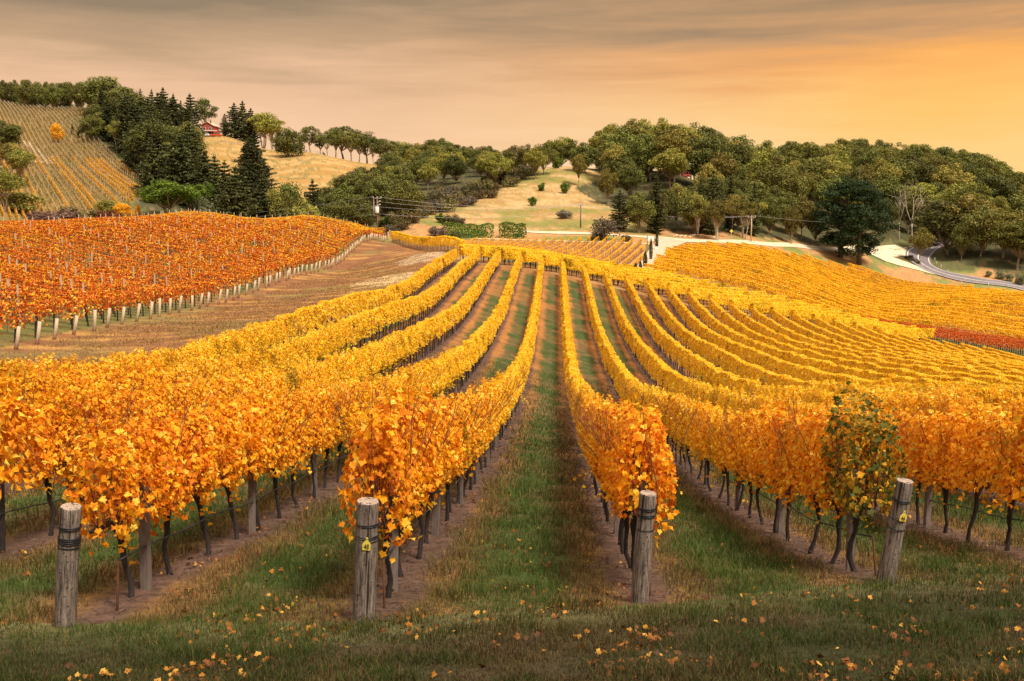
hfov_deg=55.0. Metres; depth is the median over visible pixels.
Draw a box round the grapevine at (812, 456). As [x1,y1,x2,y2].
[787,400,874,564]
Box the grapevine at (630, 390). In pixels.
[623,380,641,398]
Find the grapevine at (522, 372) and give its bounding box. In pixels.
[508,360,526,394]
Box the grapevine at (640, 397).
[635,385,649,410]
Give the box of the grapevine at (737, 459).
[719,409,768,517]
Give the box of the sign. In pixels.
[647,236,654,244]
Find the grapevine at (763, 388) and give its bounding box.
[753,383,769,397]
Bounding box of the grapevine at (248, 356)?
[232,349,269,387]
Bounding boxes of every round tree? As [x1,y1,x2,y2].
[0,190,49,212]
[7,94,22,105]
[20,98,35,105]
[33,95,48,106]
[48,102,60,107]
[63,99,72,107]
[91,200,116,212]
[270,127,307,156]
[276,181,303,206]
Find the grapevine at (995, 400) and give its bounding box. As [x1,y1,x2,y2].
[977,390,1012,410]
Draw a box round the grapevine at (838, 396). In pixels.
[825,391,858,407]
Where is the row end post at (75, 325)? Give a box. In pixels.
[72,315,78,334]
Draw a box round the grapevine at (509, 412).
[501,375,516,436]
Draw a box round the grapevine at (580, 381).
[567,377,585,410]
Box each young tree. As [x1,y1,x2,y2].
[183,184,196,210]
[192,184,209,206]
[204,183,218,203]
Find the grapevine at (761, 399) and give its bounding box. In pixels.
[752,391,783,419]
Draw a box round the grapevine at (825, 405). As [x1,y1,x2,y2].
[812,402,843,443]
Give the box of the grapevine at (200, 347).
[170,336,213,359]
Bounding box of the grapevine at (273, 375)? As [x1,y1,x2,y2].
[232,362,289,413]
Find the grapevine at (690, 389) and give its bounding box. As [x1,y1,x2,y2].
[680,377,712,397]
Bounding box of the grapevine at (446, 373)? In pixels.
[436,358,450,391]
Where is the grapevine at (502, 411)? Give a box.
[477,380,513,427]
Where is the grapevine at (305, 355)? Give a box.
[292,335,315,363]
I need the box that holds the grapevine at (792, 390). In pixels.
[781,385,800,400]
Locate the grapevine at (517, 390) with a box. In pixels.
[507,372,527,425]
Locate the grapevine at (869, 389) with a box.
[858,382,879,395]
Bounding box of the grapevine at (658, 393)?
[648,388,674,444]
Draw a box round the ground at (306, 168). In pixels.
[0,106,1023,680]
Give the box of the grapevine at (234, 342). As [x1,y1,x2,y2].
[218,327,241,359]
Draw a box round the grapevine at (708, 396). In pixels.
[703,388,717,404]
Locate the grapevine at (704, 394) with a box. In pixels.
[695,387,712,404]
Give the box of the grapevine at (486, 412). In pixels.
[447,382,508,484]
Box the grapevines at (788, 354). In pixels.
[0,248,1023,553]
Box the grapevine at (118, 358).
[86,351,150,385]
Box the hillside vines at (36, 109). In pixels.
[0,100,141,219]
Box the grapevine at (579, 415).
[574,394,604,445]
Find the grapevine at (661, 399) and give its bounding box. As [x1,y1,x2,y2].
[653,391,673,449]
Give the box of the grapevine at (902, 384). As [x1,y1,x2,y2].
[891,381,913,392]
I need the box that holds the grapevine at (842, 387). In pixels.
[830,381,857,395]
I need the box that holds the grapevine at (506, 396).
[473,378,519,443]
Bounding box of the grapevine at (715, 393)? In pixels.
[707,384,737,405]
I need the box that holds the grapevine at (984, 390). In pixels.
[974,386,1022,405]
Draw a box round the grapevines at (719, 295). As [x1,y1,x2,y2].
[390,231,935,341]
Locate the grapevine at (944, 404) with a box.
[934,390,975,433]
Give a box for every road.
[523,231,906,256]
[906,241,1023,290]
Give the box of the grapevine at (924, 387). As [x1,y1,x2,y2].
[913,383,936,396]
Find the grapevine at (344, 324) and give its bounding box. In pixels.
[337,317,351,353]
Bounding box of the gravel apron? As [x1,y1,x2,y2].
[870,250,936,274]
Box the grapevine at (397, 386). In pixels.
[384,373,407,406]
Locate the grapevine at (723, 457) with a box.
[705,403,755,510]
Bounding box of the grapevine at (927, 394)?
[918,386,942,408]
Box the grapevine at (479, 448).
[454,392,501,496]
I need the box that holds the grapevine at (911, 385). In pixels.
[905,383,926,392]
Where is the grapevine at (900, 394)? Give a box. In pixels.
[892,385,914,398]
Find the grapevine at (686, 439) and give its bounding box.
[672,398,708,479]
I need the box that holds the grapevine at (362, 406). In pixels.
[337,376,385,468]
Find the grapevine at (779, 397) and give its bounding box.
[763,388,806,420]
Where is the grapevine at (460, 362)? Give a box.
[449,348,471,392]
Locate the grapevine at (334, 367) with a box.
[318,354,347,385]
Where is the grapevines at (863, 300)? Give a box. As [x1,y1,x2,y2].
[644,241,1023,339]
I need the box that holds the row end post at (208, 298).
[206,292,209,306]
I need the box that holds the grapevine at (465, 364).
[458,347,468,389]
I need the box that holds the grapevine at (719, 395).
[708,384,731,408]
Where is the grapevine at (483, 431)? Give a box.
[445,390,496,489]
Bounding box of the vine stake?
[16,285,21,321]
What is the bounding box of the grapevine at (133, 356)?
[115,347,149,379]
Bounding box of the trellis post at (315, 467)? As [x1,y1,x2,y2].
[311,429,317,497]
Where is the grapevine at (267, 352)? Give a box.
[254,343,279,371]
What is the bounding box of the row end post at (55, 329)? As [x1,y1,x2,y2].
[52,318,58,339]
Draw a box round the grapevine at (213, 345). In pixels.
[189,334,235,360]
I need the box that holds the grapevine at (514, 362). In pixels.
[511,361,528,394]
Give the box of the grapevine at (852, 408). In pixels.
[838,400,886,453]
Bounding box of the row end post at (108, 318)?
[105,308,110,327]
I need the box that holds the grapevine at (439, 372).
[430,359,441,396]
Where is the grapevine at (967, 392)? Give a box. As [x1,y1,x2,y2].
[947,385,990,407]
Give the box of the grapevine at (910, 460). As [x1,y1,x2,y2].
[889,403,950,525]
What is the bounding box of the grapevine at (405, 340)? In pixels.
[387,328,408,366]
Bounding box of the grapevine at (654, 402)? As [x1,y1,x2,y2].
[649,389,679,443]
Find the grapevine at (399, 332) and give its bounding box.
[386,331,404,362]
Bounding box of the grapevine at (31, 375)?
[0,361,61,477]
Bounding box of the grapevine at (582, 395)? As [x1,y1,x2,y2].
[572,385,597,434]
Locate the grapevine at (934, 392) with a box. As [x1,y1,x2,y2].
[927,387,954,402]
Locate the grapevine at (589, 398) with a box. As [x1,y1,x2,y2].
[557,389,613,477]
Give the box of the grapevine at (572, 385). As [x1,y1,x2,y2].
[562,378,596,406]
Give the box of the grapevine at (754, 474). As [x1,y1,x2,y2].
[737,408,791,524]
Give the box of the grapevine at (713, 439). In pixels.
[695,404,742,505]
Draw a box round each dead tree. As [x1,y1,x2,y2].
[890,181,929,243]
[894,186,910,239]
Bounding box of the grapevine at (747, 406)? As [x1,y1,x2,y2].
[739,394,758,423]
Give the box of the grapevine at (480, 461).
[473,388,498,472]
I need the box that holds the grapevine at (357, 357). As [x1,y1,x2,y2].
[338,346,362,379]
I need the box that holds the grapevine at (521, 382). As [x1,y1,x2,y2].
[503,363,523,411]
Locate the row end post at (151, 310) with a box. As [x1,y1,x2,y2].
[149,301,153,318]
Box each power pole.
[373,197,380,228]
[577,204,584,227]
[748,216,755,241]
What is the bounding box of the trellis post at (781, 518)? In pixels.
[777,459,786,534]
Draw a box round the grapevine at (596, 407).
[571,392,646,500]
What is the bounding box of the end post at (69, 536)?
[54,503,81,627]
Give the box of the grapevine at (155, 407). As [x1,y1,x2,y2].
[106,384,172,439]
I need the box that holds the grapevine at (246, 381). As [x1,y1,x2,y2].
[226,370,278,404]
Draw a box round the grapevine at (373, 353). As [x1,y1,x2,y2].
[356,341,379,378]
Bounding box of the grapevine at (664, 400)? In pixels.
[653,393,692,454]
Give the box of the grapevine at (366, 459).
[335,386,433,597]
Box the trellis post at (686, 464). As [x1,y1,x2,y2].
[685,449,688,470]
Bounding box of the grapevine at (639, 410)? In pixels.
[638,390,647,412]
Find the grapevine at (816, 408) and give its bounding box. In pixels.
[789,403,827,426]
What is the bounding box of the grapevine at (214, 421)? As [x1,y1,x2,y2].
[122,394,247,555]
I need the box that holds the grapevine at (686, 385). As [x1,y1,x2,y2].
[683,377,695,394]
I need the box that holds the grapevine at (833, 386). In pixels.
[828,382,842,394]
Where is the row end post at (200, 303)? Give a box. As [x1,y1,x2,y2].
[198,293,202,308]
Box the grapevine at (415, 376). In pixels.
[379,363,425,397]
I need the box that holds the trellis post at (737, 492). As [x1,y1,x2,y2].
[735,449,741,509]
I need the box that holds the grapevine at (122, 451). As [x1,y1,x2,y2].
[17,401,182,597]
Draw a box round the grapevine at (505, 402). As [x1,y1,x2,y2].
[493,379,510,446]
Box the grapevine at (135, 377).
[105,361,149,416]
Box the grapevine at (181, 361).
[162,346,188,375]
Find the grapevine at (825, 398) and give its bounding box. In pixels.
[813,390,833,408]
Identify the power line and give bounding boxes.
[383,197,570,206]
[387,202,575,208]
[387,210,580,217]
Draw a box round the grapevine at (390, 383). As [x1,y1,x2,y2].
[376,372,401,399]
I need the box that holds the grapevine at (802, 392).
[792,385,815,402]
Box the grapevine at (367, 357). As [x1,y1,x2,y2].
[356,345,376,381]
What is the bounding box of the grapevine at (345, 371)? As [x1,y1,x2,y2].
[322,348,355,393]
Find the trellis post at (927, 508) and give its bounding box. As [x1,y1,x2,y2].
[923,455,933,527]
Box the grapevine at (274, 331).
[262,320,281,348]
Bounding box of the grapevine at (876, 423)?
[853,406,899,508]
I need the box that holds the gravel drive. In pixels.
[637,236,686,269]
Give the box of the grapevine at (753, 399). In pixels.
[740,390,770,416]
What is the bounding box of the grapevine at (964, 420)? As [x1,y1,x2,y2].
[933,399,1012,542]
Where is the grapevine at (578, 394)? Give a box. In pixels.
[556,384,600,412]
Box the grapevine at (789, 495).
[753,397,821,540]
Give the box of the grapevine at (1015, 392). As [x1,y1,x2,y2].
[998,380,1023,398]
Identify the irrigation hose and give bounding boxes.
[0,366,399,514]
[116,383,456,610]
[382,414,508,608]
[666,437,876,575]
[881,485,1023,520]
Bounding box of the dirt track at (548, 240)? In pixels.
[461,237,652,244]
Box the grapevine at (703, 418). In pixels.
[692,399,725,491]
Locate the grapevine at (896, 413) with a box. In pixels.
[868,405,930,483]
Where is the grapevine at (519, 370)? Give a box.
[493,364,522,381]
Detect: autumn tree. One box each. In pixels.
[49,122,65,142]
[112,202,136,216]
[134,204,140,215]
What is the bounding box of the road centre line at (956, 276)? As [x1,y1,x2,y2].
[918,254,1020,286]
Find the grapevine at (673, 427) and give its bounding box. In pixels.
[663,392,696,461]
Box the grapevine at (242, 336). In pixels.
[221,327,251,359]
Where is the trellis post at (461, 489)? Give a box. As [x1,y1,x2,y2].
[459,468,462,503]
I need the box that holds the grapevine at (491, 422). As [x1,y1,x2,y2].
[475,390,511,458]
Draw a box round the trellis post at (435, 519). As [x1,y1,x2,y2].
[432,487,440,534]
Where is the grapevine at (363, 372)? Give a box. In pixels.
[344,349,377,381]
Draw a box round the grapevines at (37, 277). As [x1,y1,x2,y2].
[0,210,385,342]
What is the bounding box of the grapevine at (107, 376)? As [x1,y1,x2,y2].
[77,362,128,425]
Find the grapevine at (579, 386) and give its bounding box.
[572,382,597,418]
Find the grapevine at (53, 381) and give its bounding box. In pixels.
[24,366,82,412]
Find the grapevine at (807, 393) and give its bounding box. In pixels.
[796,384,822,403]
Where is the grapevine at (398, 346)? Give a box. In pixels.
[385,333,410,376]
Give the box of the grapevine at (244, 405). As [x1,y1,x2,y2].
[160,383,271,539]
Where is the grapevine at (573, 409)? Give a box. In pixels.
[563,389,603,421]
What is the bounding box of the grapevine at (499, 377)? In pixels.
[485,371,517,439]
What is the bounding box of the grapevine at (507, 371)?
[493,370,520,417]
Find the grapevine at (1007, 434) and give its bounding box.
[967,405,1023,550]
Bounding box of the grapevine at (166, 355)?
[140,345,179,378]
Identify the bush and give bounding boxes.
[23,208,82,221]
[26,211,52,220]
[56,205,104,217]
[94,209,121,216]
[190,196,218,212]
[376,216,392,231]
[379,211,394,219]
[379,224,399,232]
[382,207,397,213]
[387,214,404,224]
[390,218,413,229]
[395,206,423,223]
[401,212,418,223]
[418,207,430,217]
[420,199,447,212]
[421,201,437,214]
[423,194,447,202]
[427,190,446,196]
[427,226,447,235]
[433,189,456,197]
[433,198,457,211]
[435,213,444,222]
[439,185,459,194]
[441,214,458,223]
[445,192,464,201]
[448,230,462,237]
[455,217,465,223]
[456,195,478,206]
[456,200,466,206]
[460,184,482,193]
[461,189,479,199]
[465,179,485,188]
[470,189,485,198]
[475,178,494,189]
[484,175,500,183]
[484,189,498,197]
[493,183,503,189]
[496,171,520,181]
[501,175,520,186]
[512,169,529,180]
[520,165,538,175]
[528,197,536,205]
[538,183,544,190]
[552,156,563,167]
[556,210,572,218]
[559,182,571,192]
[588,216,622,238]
[621,235,631,241]
[985,271,992,276]
[995,270,1005,279]
[1005,273,1013,281]
[1013,275,1023,284]
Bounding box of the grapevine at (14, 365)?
[0,353,55,399]
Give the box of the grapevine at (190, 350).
[172,342,203,366]
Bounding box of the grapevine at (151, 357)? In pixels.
[136,350,165,389]
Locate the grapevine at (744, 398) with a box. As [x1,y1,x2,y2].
[732,391,754,414]
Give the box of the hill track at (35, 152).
[23,141,51,161]
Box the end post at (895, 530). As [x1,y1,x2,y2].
[875,478,912,583]
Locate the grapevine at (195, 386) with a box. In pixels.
[140,374,223,474]
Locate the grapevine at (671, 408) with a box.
[662,390,703,465]
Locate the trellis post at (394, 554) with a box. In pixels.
[389,474,398,591]
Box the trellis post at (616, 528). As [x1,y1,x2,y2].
[614,503,619,536]
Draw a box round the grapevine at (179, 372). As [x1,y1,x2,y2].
[146,360,184,403]
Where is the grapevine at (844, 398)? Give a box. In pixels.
[839,391,859,409]
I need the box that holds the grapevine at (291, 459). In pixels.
[258,394,335,518]
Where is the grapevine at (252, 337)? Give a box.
[240,327,259,358]
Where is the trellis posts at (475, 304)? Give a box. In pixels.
[85,208,923,400]
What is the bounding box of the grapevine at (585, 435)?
[565,399,610,502]
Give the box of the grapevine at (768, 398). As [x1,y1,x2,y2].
[756,393,780,419]
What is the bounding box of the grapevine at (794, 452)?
[764,398,841,553]
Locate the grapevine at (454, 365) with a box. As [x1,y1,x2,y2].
[444,351,459,388]
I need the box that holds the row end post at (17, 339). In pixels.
[14,326,20,349]
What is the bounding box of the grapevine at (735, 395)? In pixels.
[724,387,754,414]
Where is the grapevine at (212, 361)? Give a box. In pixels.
[194,352,242,383]
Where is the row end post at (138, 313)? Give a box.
[135,303,140,321]
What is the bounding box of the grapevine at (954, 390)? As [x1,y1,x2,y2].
[942,382,973,405]
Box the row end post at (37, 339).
[35,321,41,344]
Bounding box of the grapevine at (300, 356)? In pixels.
[281,336,307,365]
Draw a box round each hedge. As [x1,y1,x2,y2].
[441,222,493,237]
[498,221,526,238]
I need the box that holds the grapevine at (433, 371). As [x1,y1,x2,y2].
[406,356,440,396]
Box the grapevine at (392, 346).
[378,333,397,376]
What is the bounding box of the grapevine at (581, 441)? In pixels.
[569,401,593,484]
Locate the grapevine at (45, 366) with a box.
[15,351,62,402]
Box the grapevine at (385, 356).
[372,341,399,376]
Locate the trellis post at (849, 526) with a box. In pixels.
[845,469,856,569]
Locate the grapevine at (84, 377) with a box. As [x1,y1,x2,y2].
[53,360,106,431]
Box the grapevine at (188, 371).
[166,363,206,405]
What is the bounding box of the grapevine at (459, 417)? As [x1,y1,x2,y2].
[414,391,483,520]
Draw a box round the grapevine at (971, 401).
[944,394,996,489]
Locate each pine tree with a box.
[95,89,105,110]
[97,98,114,141]
[101,81,105,92]
[104,98,135,148]
[106,107,128,152]
[107,96,133,140]
[116,93,133,110]
[116,119,137,156]
[117,102,144,153]
[120,123,132,164]
[120,125,136,168]
[124,115,152,167]
[128,138,147,176]
[129,143,174,195]
[132,103,143,120]
[134,125,154,170]
[134,136,160,187]
[137,130,171,174]
[139,97,161,118]
[142,107,160,123]
[144,110,154,119]
[145,134,200,204]
[147,89,155,103]
[153,87,171,109]
[154,94,167,120]
[157,110,174,131]
[158,98,193,129]
[162,138,189,175]
[163,96,181,113]
[177,93,205,139]
[177,122,202,161]
[181,150,219,204]
[182,109,207,152]
[182,131,198,173]
[187,104,200,132]
[187,146,210,182]
[202,154,223,207]
[208,160,238,210]
[210,177,253,216]
[219,113,229,135]
[220,103,245,138]
[220,166,249,206]
[231,100,249,141]
[231,181,262,217]
[232,142,279,195]
[233,137,248,174]
[234,138,275,183]
[236,171,265,217]
[239,108,260,141]
[240,159,270,196]
[241,137,270,187]
[246,183,274,217]
[256,174,268,197]
[303,179,327,214]
[608,190,633,230]
[644,175,671,233]
[692,177,709,233]
[700,169,727,234]
[722,176,739,231]
[738,181,762,235]
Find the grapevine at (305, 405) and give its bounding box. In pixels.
[268,381,324,507]
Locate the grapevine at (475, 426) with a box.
[449,388,500,503]
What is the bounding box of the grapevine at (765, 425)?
[730,398,809,532]
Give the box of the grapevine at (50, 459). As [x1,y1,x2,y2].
[0,387,116,535]
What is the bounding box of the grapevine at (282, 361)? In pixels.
[261,342,292,372]
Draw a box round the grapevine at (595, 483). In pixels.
[562,399,605,495]
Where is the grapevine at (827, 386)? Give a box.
[821,379,839,392]
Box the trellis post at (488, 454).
[486,442,489,461]
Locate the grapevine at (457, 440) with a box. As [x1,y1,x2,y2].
[412,387,465,531]
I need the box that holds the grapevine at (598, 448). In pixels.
[569,400,662,544]
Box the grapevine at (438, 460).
[375,385,481,558]
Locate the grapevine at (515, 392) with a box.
[504,373,526,430]
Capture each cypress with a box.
[643,251,647,265]
[649,239,652,258]
[655,231,658,245]
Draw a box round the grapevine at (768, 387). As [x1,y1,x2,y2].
[759,383,776,398]
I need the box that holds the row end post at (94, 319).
[92,310,96,331]
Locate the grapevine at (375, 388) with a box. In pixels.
[356,371,386,419]
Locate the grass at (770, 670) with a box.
[0,250,1023,680]
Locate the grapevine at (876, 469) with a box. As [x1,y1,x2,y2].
[814,381,918,572]
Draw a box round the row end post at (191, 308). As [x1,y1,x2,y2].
[190,295,193,310]
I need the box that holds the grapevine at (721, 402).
[713,389,733,415]
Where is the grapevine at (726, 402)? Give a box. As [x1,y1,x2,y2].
[723,392,737,415]
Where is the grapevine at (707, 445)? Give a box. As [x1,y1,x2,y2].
[690,409,736,498]
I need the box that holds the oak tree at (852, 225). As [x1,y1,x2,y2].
[809,175,901,264]
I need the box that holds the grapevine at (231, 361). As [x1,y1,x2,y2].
[211,355,239,379]
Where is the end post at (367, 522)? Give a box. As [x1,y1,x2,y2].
[352,497,379,622]
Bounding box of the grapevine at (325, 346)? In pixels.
[312,328,330,360]
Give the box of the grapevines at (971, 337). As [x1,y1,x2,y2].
[869,316,1023,355]
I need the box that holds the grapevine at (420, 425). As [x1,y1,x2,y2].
[357,386,440,576]
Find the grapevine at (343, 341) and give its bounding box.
[325,323,353,351]
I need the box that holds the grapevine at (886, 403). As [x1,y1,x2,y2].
[865,387,901,417]
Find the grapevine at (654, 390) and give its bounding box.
[640,385,663,414]
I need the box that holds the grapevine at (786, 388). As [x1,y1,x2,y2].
[781,385,800,399]
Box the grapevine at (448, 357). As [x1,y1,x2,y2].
[440,350,455,389]
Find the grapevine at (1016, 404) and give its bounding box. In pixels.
[987,394,1023,501]
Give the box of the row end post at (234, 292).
[232,286,235,299]
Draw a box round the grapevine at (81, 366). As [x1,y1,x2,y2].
[63,353,100,375]
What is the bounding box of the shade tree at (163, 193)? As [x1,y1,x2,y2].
[133,179,201,213]
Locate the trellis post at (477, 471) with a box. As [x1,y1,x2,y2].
[475,458,478,481]
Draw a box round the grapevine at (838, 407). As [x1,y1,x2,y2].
[825,400,857,427]
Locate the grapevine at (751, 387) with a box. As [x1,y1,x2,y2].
[745,377,762,396]
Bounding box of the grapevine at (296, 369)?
[279,362,315,393]
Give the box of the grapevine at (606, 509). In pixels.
[566,402,617,523]
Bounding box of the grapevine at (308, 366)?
[283,359,318,392]
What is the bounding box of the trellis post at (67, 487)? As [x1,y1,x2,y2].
[63,442,74,502]
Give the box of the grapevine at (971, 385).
[960,382,986,392]
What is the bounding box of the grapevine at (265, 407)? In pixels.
[202,385,319,529]
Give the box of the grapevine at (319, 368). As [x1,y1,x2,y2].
[301,357,328,390]
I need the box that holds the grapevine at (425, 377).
[404,362,444,394]
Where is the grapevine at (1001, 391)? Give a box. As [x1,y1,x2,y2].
[991,387,1015,396]
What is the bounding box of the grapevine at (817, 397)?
[801,386,832,408]
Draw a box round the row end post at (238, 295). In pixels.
[237,285,240,297]
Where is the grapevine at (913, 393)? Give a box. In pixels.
[906,388,924,398]
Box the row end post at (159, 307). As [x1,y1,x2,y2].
[158,298,160,316]
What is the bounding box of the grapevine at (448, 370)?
[433,354,452,392]
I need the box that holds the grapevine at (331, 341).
[318,326,335,361]
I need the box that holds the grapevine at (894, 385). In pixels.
[878,377,897,389]
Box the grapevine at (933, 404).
[914,392,949,439]
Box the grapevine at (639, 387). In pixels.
[630,382,647,412]
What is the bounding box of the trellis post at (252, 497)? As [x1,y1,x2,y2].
[248,447,255,534]
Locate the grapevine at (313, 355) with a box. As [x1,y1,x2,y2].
[294,332,317,361]
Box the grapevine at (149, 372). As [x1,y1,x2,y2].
[119,359,167,407]
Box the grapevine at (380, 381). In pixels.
[361,369,392,414]
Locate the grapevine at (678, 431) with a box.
[668,398,697,473]
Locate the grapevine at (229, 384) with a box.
[203,365,246,407]
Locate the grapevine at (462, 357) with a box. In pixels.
[454,348,463,390]
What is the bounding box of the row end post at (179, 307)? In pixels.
[177,296,182,312]
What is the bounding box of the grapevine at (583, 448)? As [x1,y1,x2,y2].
[572,396,605,487]
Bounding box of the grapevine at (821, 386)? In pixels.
[815,379,829,393]
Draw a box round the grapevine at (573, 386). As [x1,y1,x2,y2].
[557,376,591,396]
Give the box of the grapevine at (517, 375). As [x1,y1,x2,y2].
[502,366,524,417]
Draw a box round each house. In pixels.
[201,120,218,133]
[659,164,690,176]
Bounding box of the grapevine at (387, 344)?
[378,337,392,372]
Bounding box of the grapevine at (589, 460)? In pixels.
[574,404,607,514]
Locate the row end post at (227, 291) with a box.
[224,289,228,302]
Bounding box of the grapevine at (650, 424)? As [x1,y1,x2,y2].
[602,392,697,571]
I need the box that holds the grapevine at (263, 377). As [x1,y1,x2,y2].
[228,360,275,410]
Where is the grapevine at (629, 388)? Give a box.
[617,378,645,398]
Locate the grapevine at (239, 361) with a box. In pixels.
[220,352,262,374]
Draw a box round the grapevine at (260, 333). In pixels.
[240,320,267,349]
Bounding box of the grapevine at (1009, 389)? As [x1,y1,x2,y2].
[1000,384,1016,394]
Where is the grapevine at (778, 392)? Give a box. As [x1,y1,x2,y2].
[773,385,790,398]
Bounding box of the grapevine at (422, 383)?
[396,365,430,397]
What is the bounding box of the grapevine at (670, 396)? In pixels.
[659,389,697,461]
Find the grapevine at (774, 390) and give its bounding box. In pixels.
[759,385,782,399]
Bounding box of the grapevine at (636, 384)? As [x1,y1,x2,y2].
[624,381,642,405]
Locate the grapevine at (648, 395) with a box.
[632,385,668,406]
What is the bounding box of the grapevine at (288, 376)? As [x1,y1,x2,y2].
[269,367,298,407]
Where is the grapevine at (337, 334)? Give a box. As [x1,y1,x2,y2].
[321,321,345,355]
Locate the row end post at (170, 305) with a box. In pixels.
[168,298,171,314]
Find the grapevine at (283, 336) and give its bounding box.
[269,318,292,345]
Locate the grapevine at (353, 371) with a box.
[317,351,357,380]
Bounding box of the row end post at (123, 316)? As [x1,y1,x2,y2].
[120,307,125,324]
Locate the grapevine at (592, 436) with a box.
[569,400,624,533]
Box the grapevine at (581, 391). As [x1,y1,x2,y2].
[569,385,611,424]
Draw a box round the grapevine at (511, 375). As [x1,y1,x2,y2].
[493,372,520,427]
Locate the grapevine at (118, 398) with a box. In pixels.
[70,379,142,510]
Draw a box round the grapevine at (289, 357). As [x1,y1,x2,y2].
[275,339,302,367]
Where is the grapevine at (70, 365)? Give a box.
[33,353,79,377]
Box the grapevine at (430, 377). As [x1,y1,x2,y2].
[402,358,438,398]
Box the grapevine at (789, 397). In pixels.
[774,393,818,417]
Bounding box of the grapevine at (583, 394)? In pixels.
[568,385,601,439]
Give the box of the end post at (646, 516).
[630,490,656,602]
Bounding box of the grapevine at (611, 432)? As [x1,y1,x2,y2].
[584,393,659,553]
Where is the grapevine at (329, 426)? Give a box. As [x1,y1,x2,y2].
[282,378,350,498]
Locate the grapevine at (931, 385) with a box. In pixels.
[925,381,946,392]
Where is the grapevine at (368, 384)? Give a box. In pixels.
[345,381,380,447]
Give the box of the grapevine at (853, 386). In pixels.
[841,379,863,397]
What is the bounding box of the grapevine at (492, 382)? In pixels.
[468,377,516,460]
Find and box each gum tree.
[0,80,12,102]
[0,85,4,97]
[0,120,23,144]
[0,139,11,169]
[0,166,27,211]
[1,142,25,174]
[4,149,36,179]
[8,80,17,96]
[14,79,37,108]
[30,81,44,105]
[41,82,49,106]
[43,82,63,109]
[52,82,71,105]
[65,81,73,103]
[68,82,85,107]
[75,76,122,105]
[78,114,103,140]
[80,104,105,118]
[92,86,145,104]
[92,113,116,135]
[99,93,144,119]
[104,120,122,151]
[111,97,162,119]
[122,119,178,157]
[139,142,191,170]
[165,121,207,149]
[191,97,218,122]
[245,112,274,148]
[255,114,289,149]
[256,187,282,217]
[264,191,291,217]
[281,197,305,216]
[290,199,322,224]
[296,131,308,143]
[301,126,320,152]
[306,192,333,213]
[313,135,327,153]
[316,186,339,207]
[317,131,337,155]
[319,198,353,221]
[325,183,355,211]
[327,171,354,192]
[328,126,362,158]
[328,129,344,156]
[336,131,364,160]
[341,194,373,224]
[343,169,364,205]
[349,131,368,161]
[349,166,370,176]
[352,176,376,204]
[352,205,379,234]
[355,131,384,163]
[355,169,389,187]
[362,177,395,214]
[364,136,382,163]
[371,138,392,154]
[374,151,403,164]
[374,164,391,175]
[374,179,417,210]
[381,140,402,153]
[384,166,403,177]
[384,180,426,211]
[385,165,416,185]
[387,158,401,167]
[389,151,405,164]
[398,144,416,159]
[403,147,420,162]
[404,156,424,184]
[408,142,420,149]
[416,163,440,189]
[418,152,431,158]
[419,139,441,154]
[419,149,435,158]
[422,157,430,163]
[424,146,440,155]
[428,151,452,182]
[436,142,459,158]
[437,138,452,146]
[441,155,468,183]
[450,144,464,149]
[454,152,469,165]
[458,146,473,168]
[468,154,485,176]
[469,146,491,158]
[474,151,499,174]
[480,151,513,183]
[487,145,501,154]
[501,149,518,173]
[505,145,526,167]
[520,144,530,165]
[522,147,548,178]
[531,142,558,174]
[542,140,566,156]
[553,136,571,166]
[559,138,578,166]
[569,142,599,173]
[569,153,587,185]
[586,124,618,151]
[586,144,599,169]
[589,123,618,138]
[595,151,612,172]
[596,128,638,158]
[597,167,618,204]
[599,143,626,185]
[602,155,636,184]
[614,118,650,135]
[615,162,646,198]
[621,124,654,147]
[622,192,656,232]
[625,133,664,180]
[626,151,649,173]
[639,119,656,168]
[640,189,670,224]
[642,146,653,180]
[644,117,689,143]
[647,147,690,188]
[650,123,699,135]
[652,125,697,176]
[653,128,696,182]
[659,188,682,228]
[665,183,690,226]
[676,192,710,233]
[683,127,704,161]
[683,185,705,225]
[684,136,737,177]
[686,122,707,178]
[688,193,709,235]
[693,163,724,184]
[694,178,715,197]
[696,125,723,138]
[697,151,739,182]
[702,191,720,234]
[704,199,735,240]
[709,177,728,199]
[719,134,730,147]
[722,175,745,194]
[723,189,750,229]
[723,193,740,232]
[724,160,749,185]
[726,143,756,169]
[727,139,744,145]
[729,134,758,152]
[733,195,757,238]
[736,178,753,200]
[742,146,787,173]
[743,164,800,198]
[743,181,774,220]
[744,172,766,184]
[749,196,767,216]
[754,140,782,156]
[755,141,782,156]
[758,196,782,234]
[759,154,796,178]
[759,185,787,226]
[768,165,810,198]
[776,192,800,232]
[782,141,802,159]
[783,205,802,243]
[784,141,825,162]
[787,160,800,169]
[787,195,820,238]
[793,165,821,182]
[793,172,818,196]
[795,156,831,198]
[795,158,809,163]
[804,206,826,242]
[807,148,843,161]
[811,175,855,214]
[813,161,857,184]
[815,154,841,172]
[822,143,845,155]
[828,138,856,153]
[830,148,854,166]
[839,166,876,191]
[844,148,865,161]
[845,153,858,164]
[853,149,884,166]
[854,138,874,150]
[859,163,879,182]
[867,173,907,206]
[868,148,902,164]
[869,157,904,181]
[872,156,919,189]
[873,198,900,233]
[885,185,911,208]
[892,142,907,158]
[894,197,925,234]
[895,155,941,195]
[906,182,938,202]
[908,227,936,259]
[910,200,974,254]
[915,181,949,197]
[917,153,946,164]
[920,156,942,165]
[920,158,951,183]
[926,163,975,187]
[937,182,992,202]
[940,192,1000,250]
[949,220,977,259]
[950,157,992,186]
[952,182,996,206]
[962,204,1009,256]
[969,152,996,172]
[971,174,1017,203]
[976,158,998,176]
[977,208,1023,257]
[989,196,1009,220]
[990,175,1014,197]
[992,220,1023,269]
[998,190,1023,214]
[1002,171,1023,179]
[1007,171,1023,189]
[1008,215,1023,243]

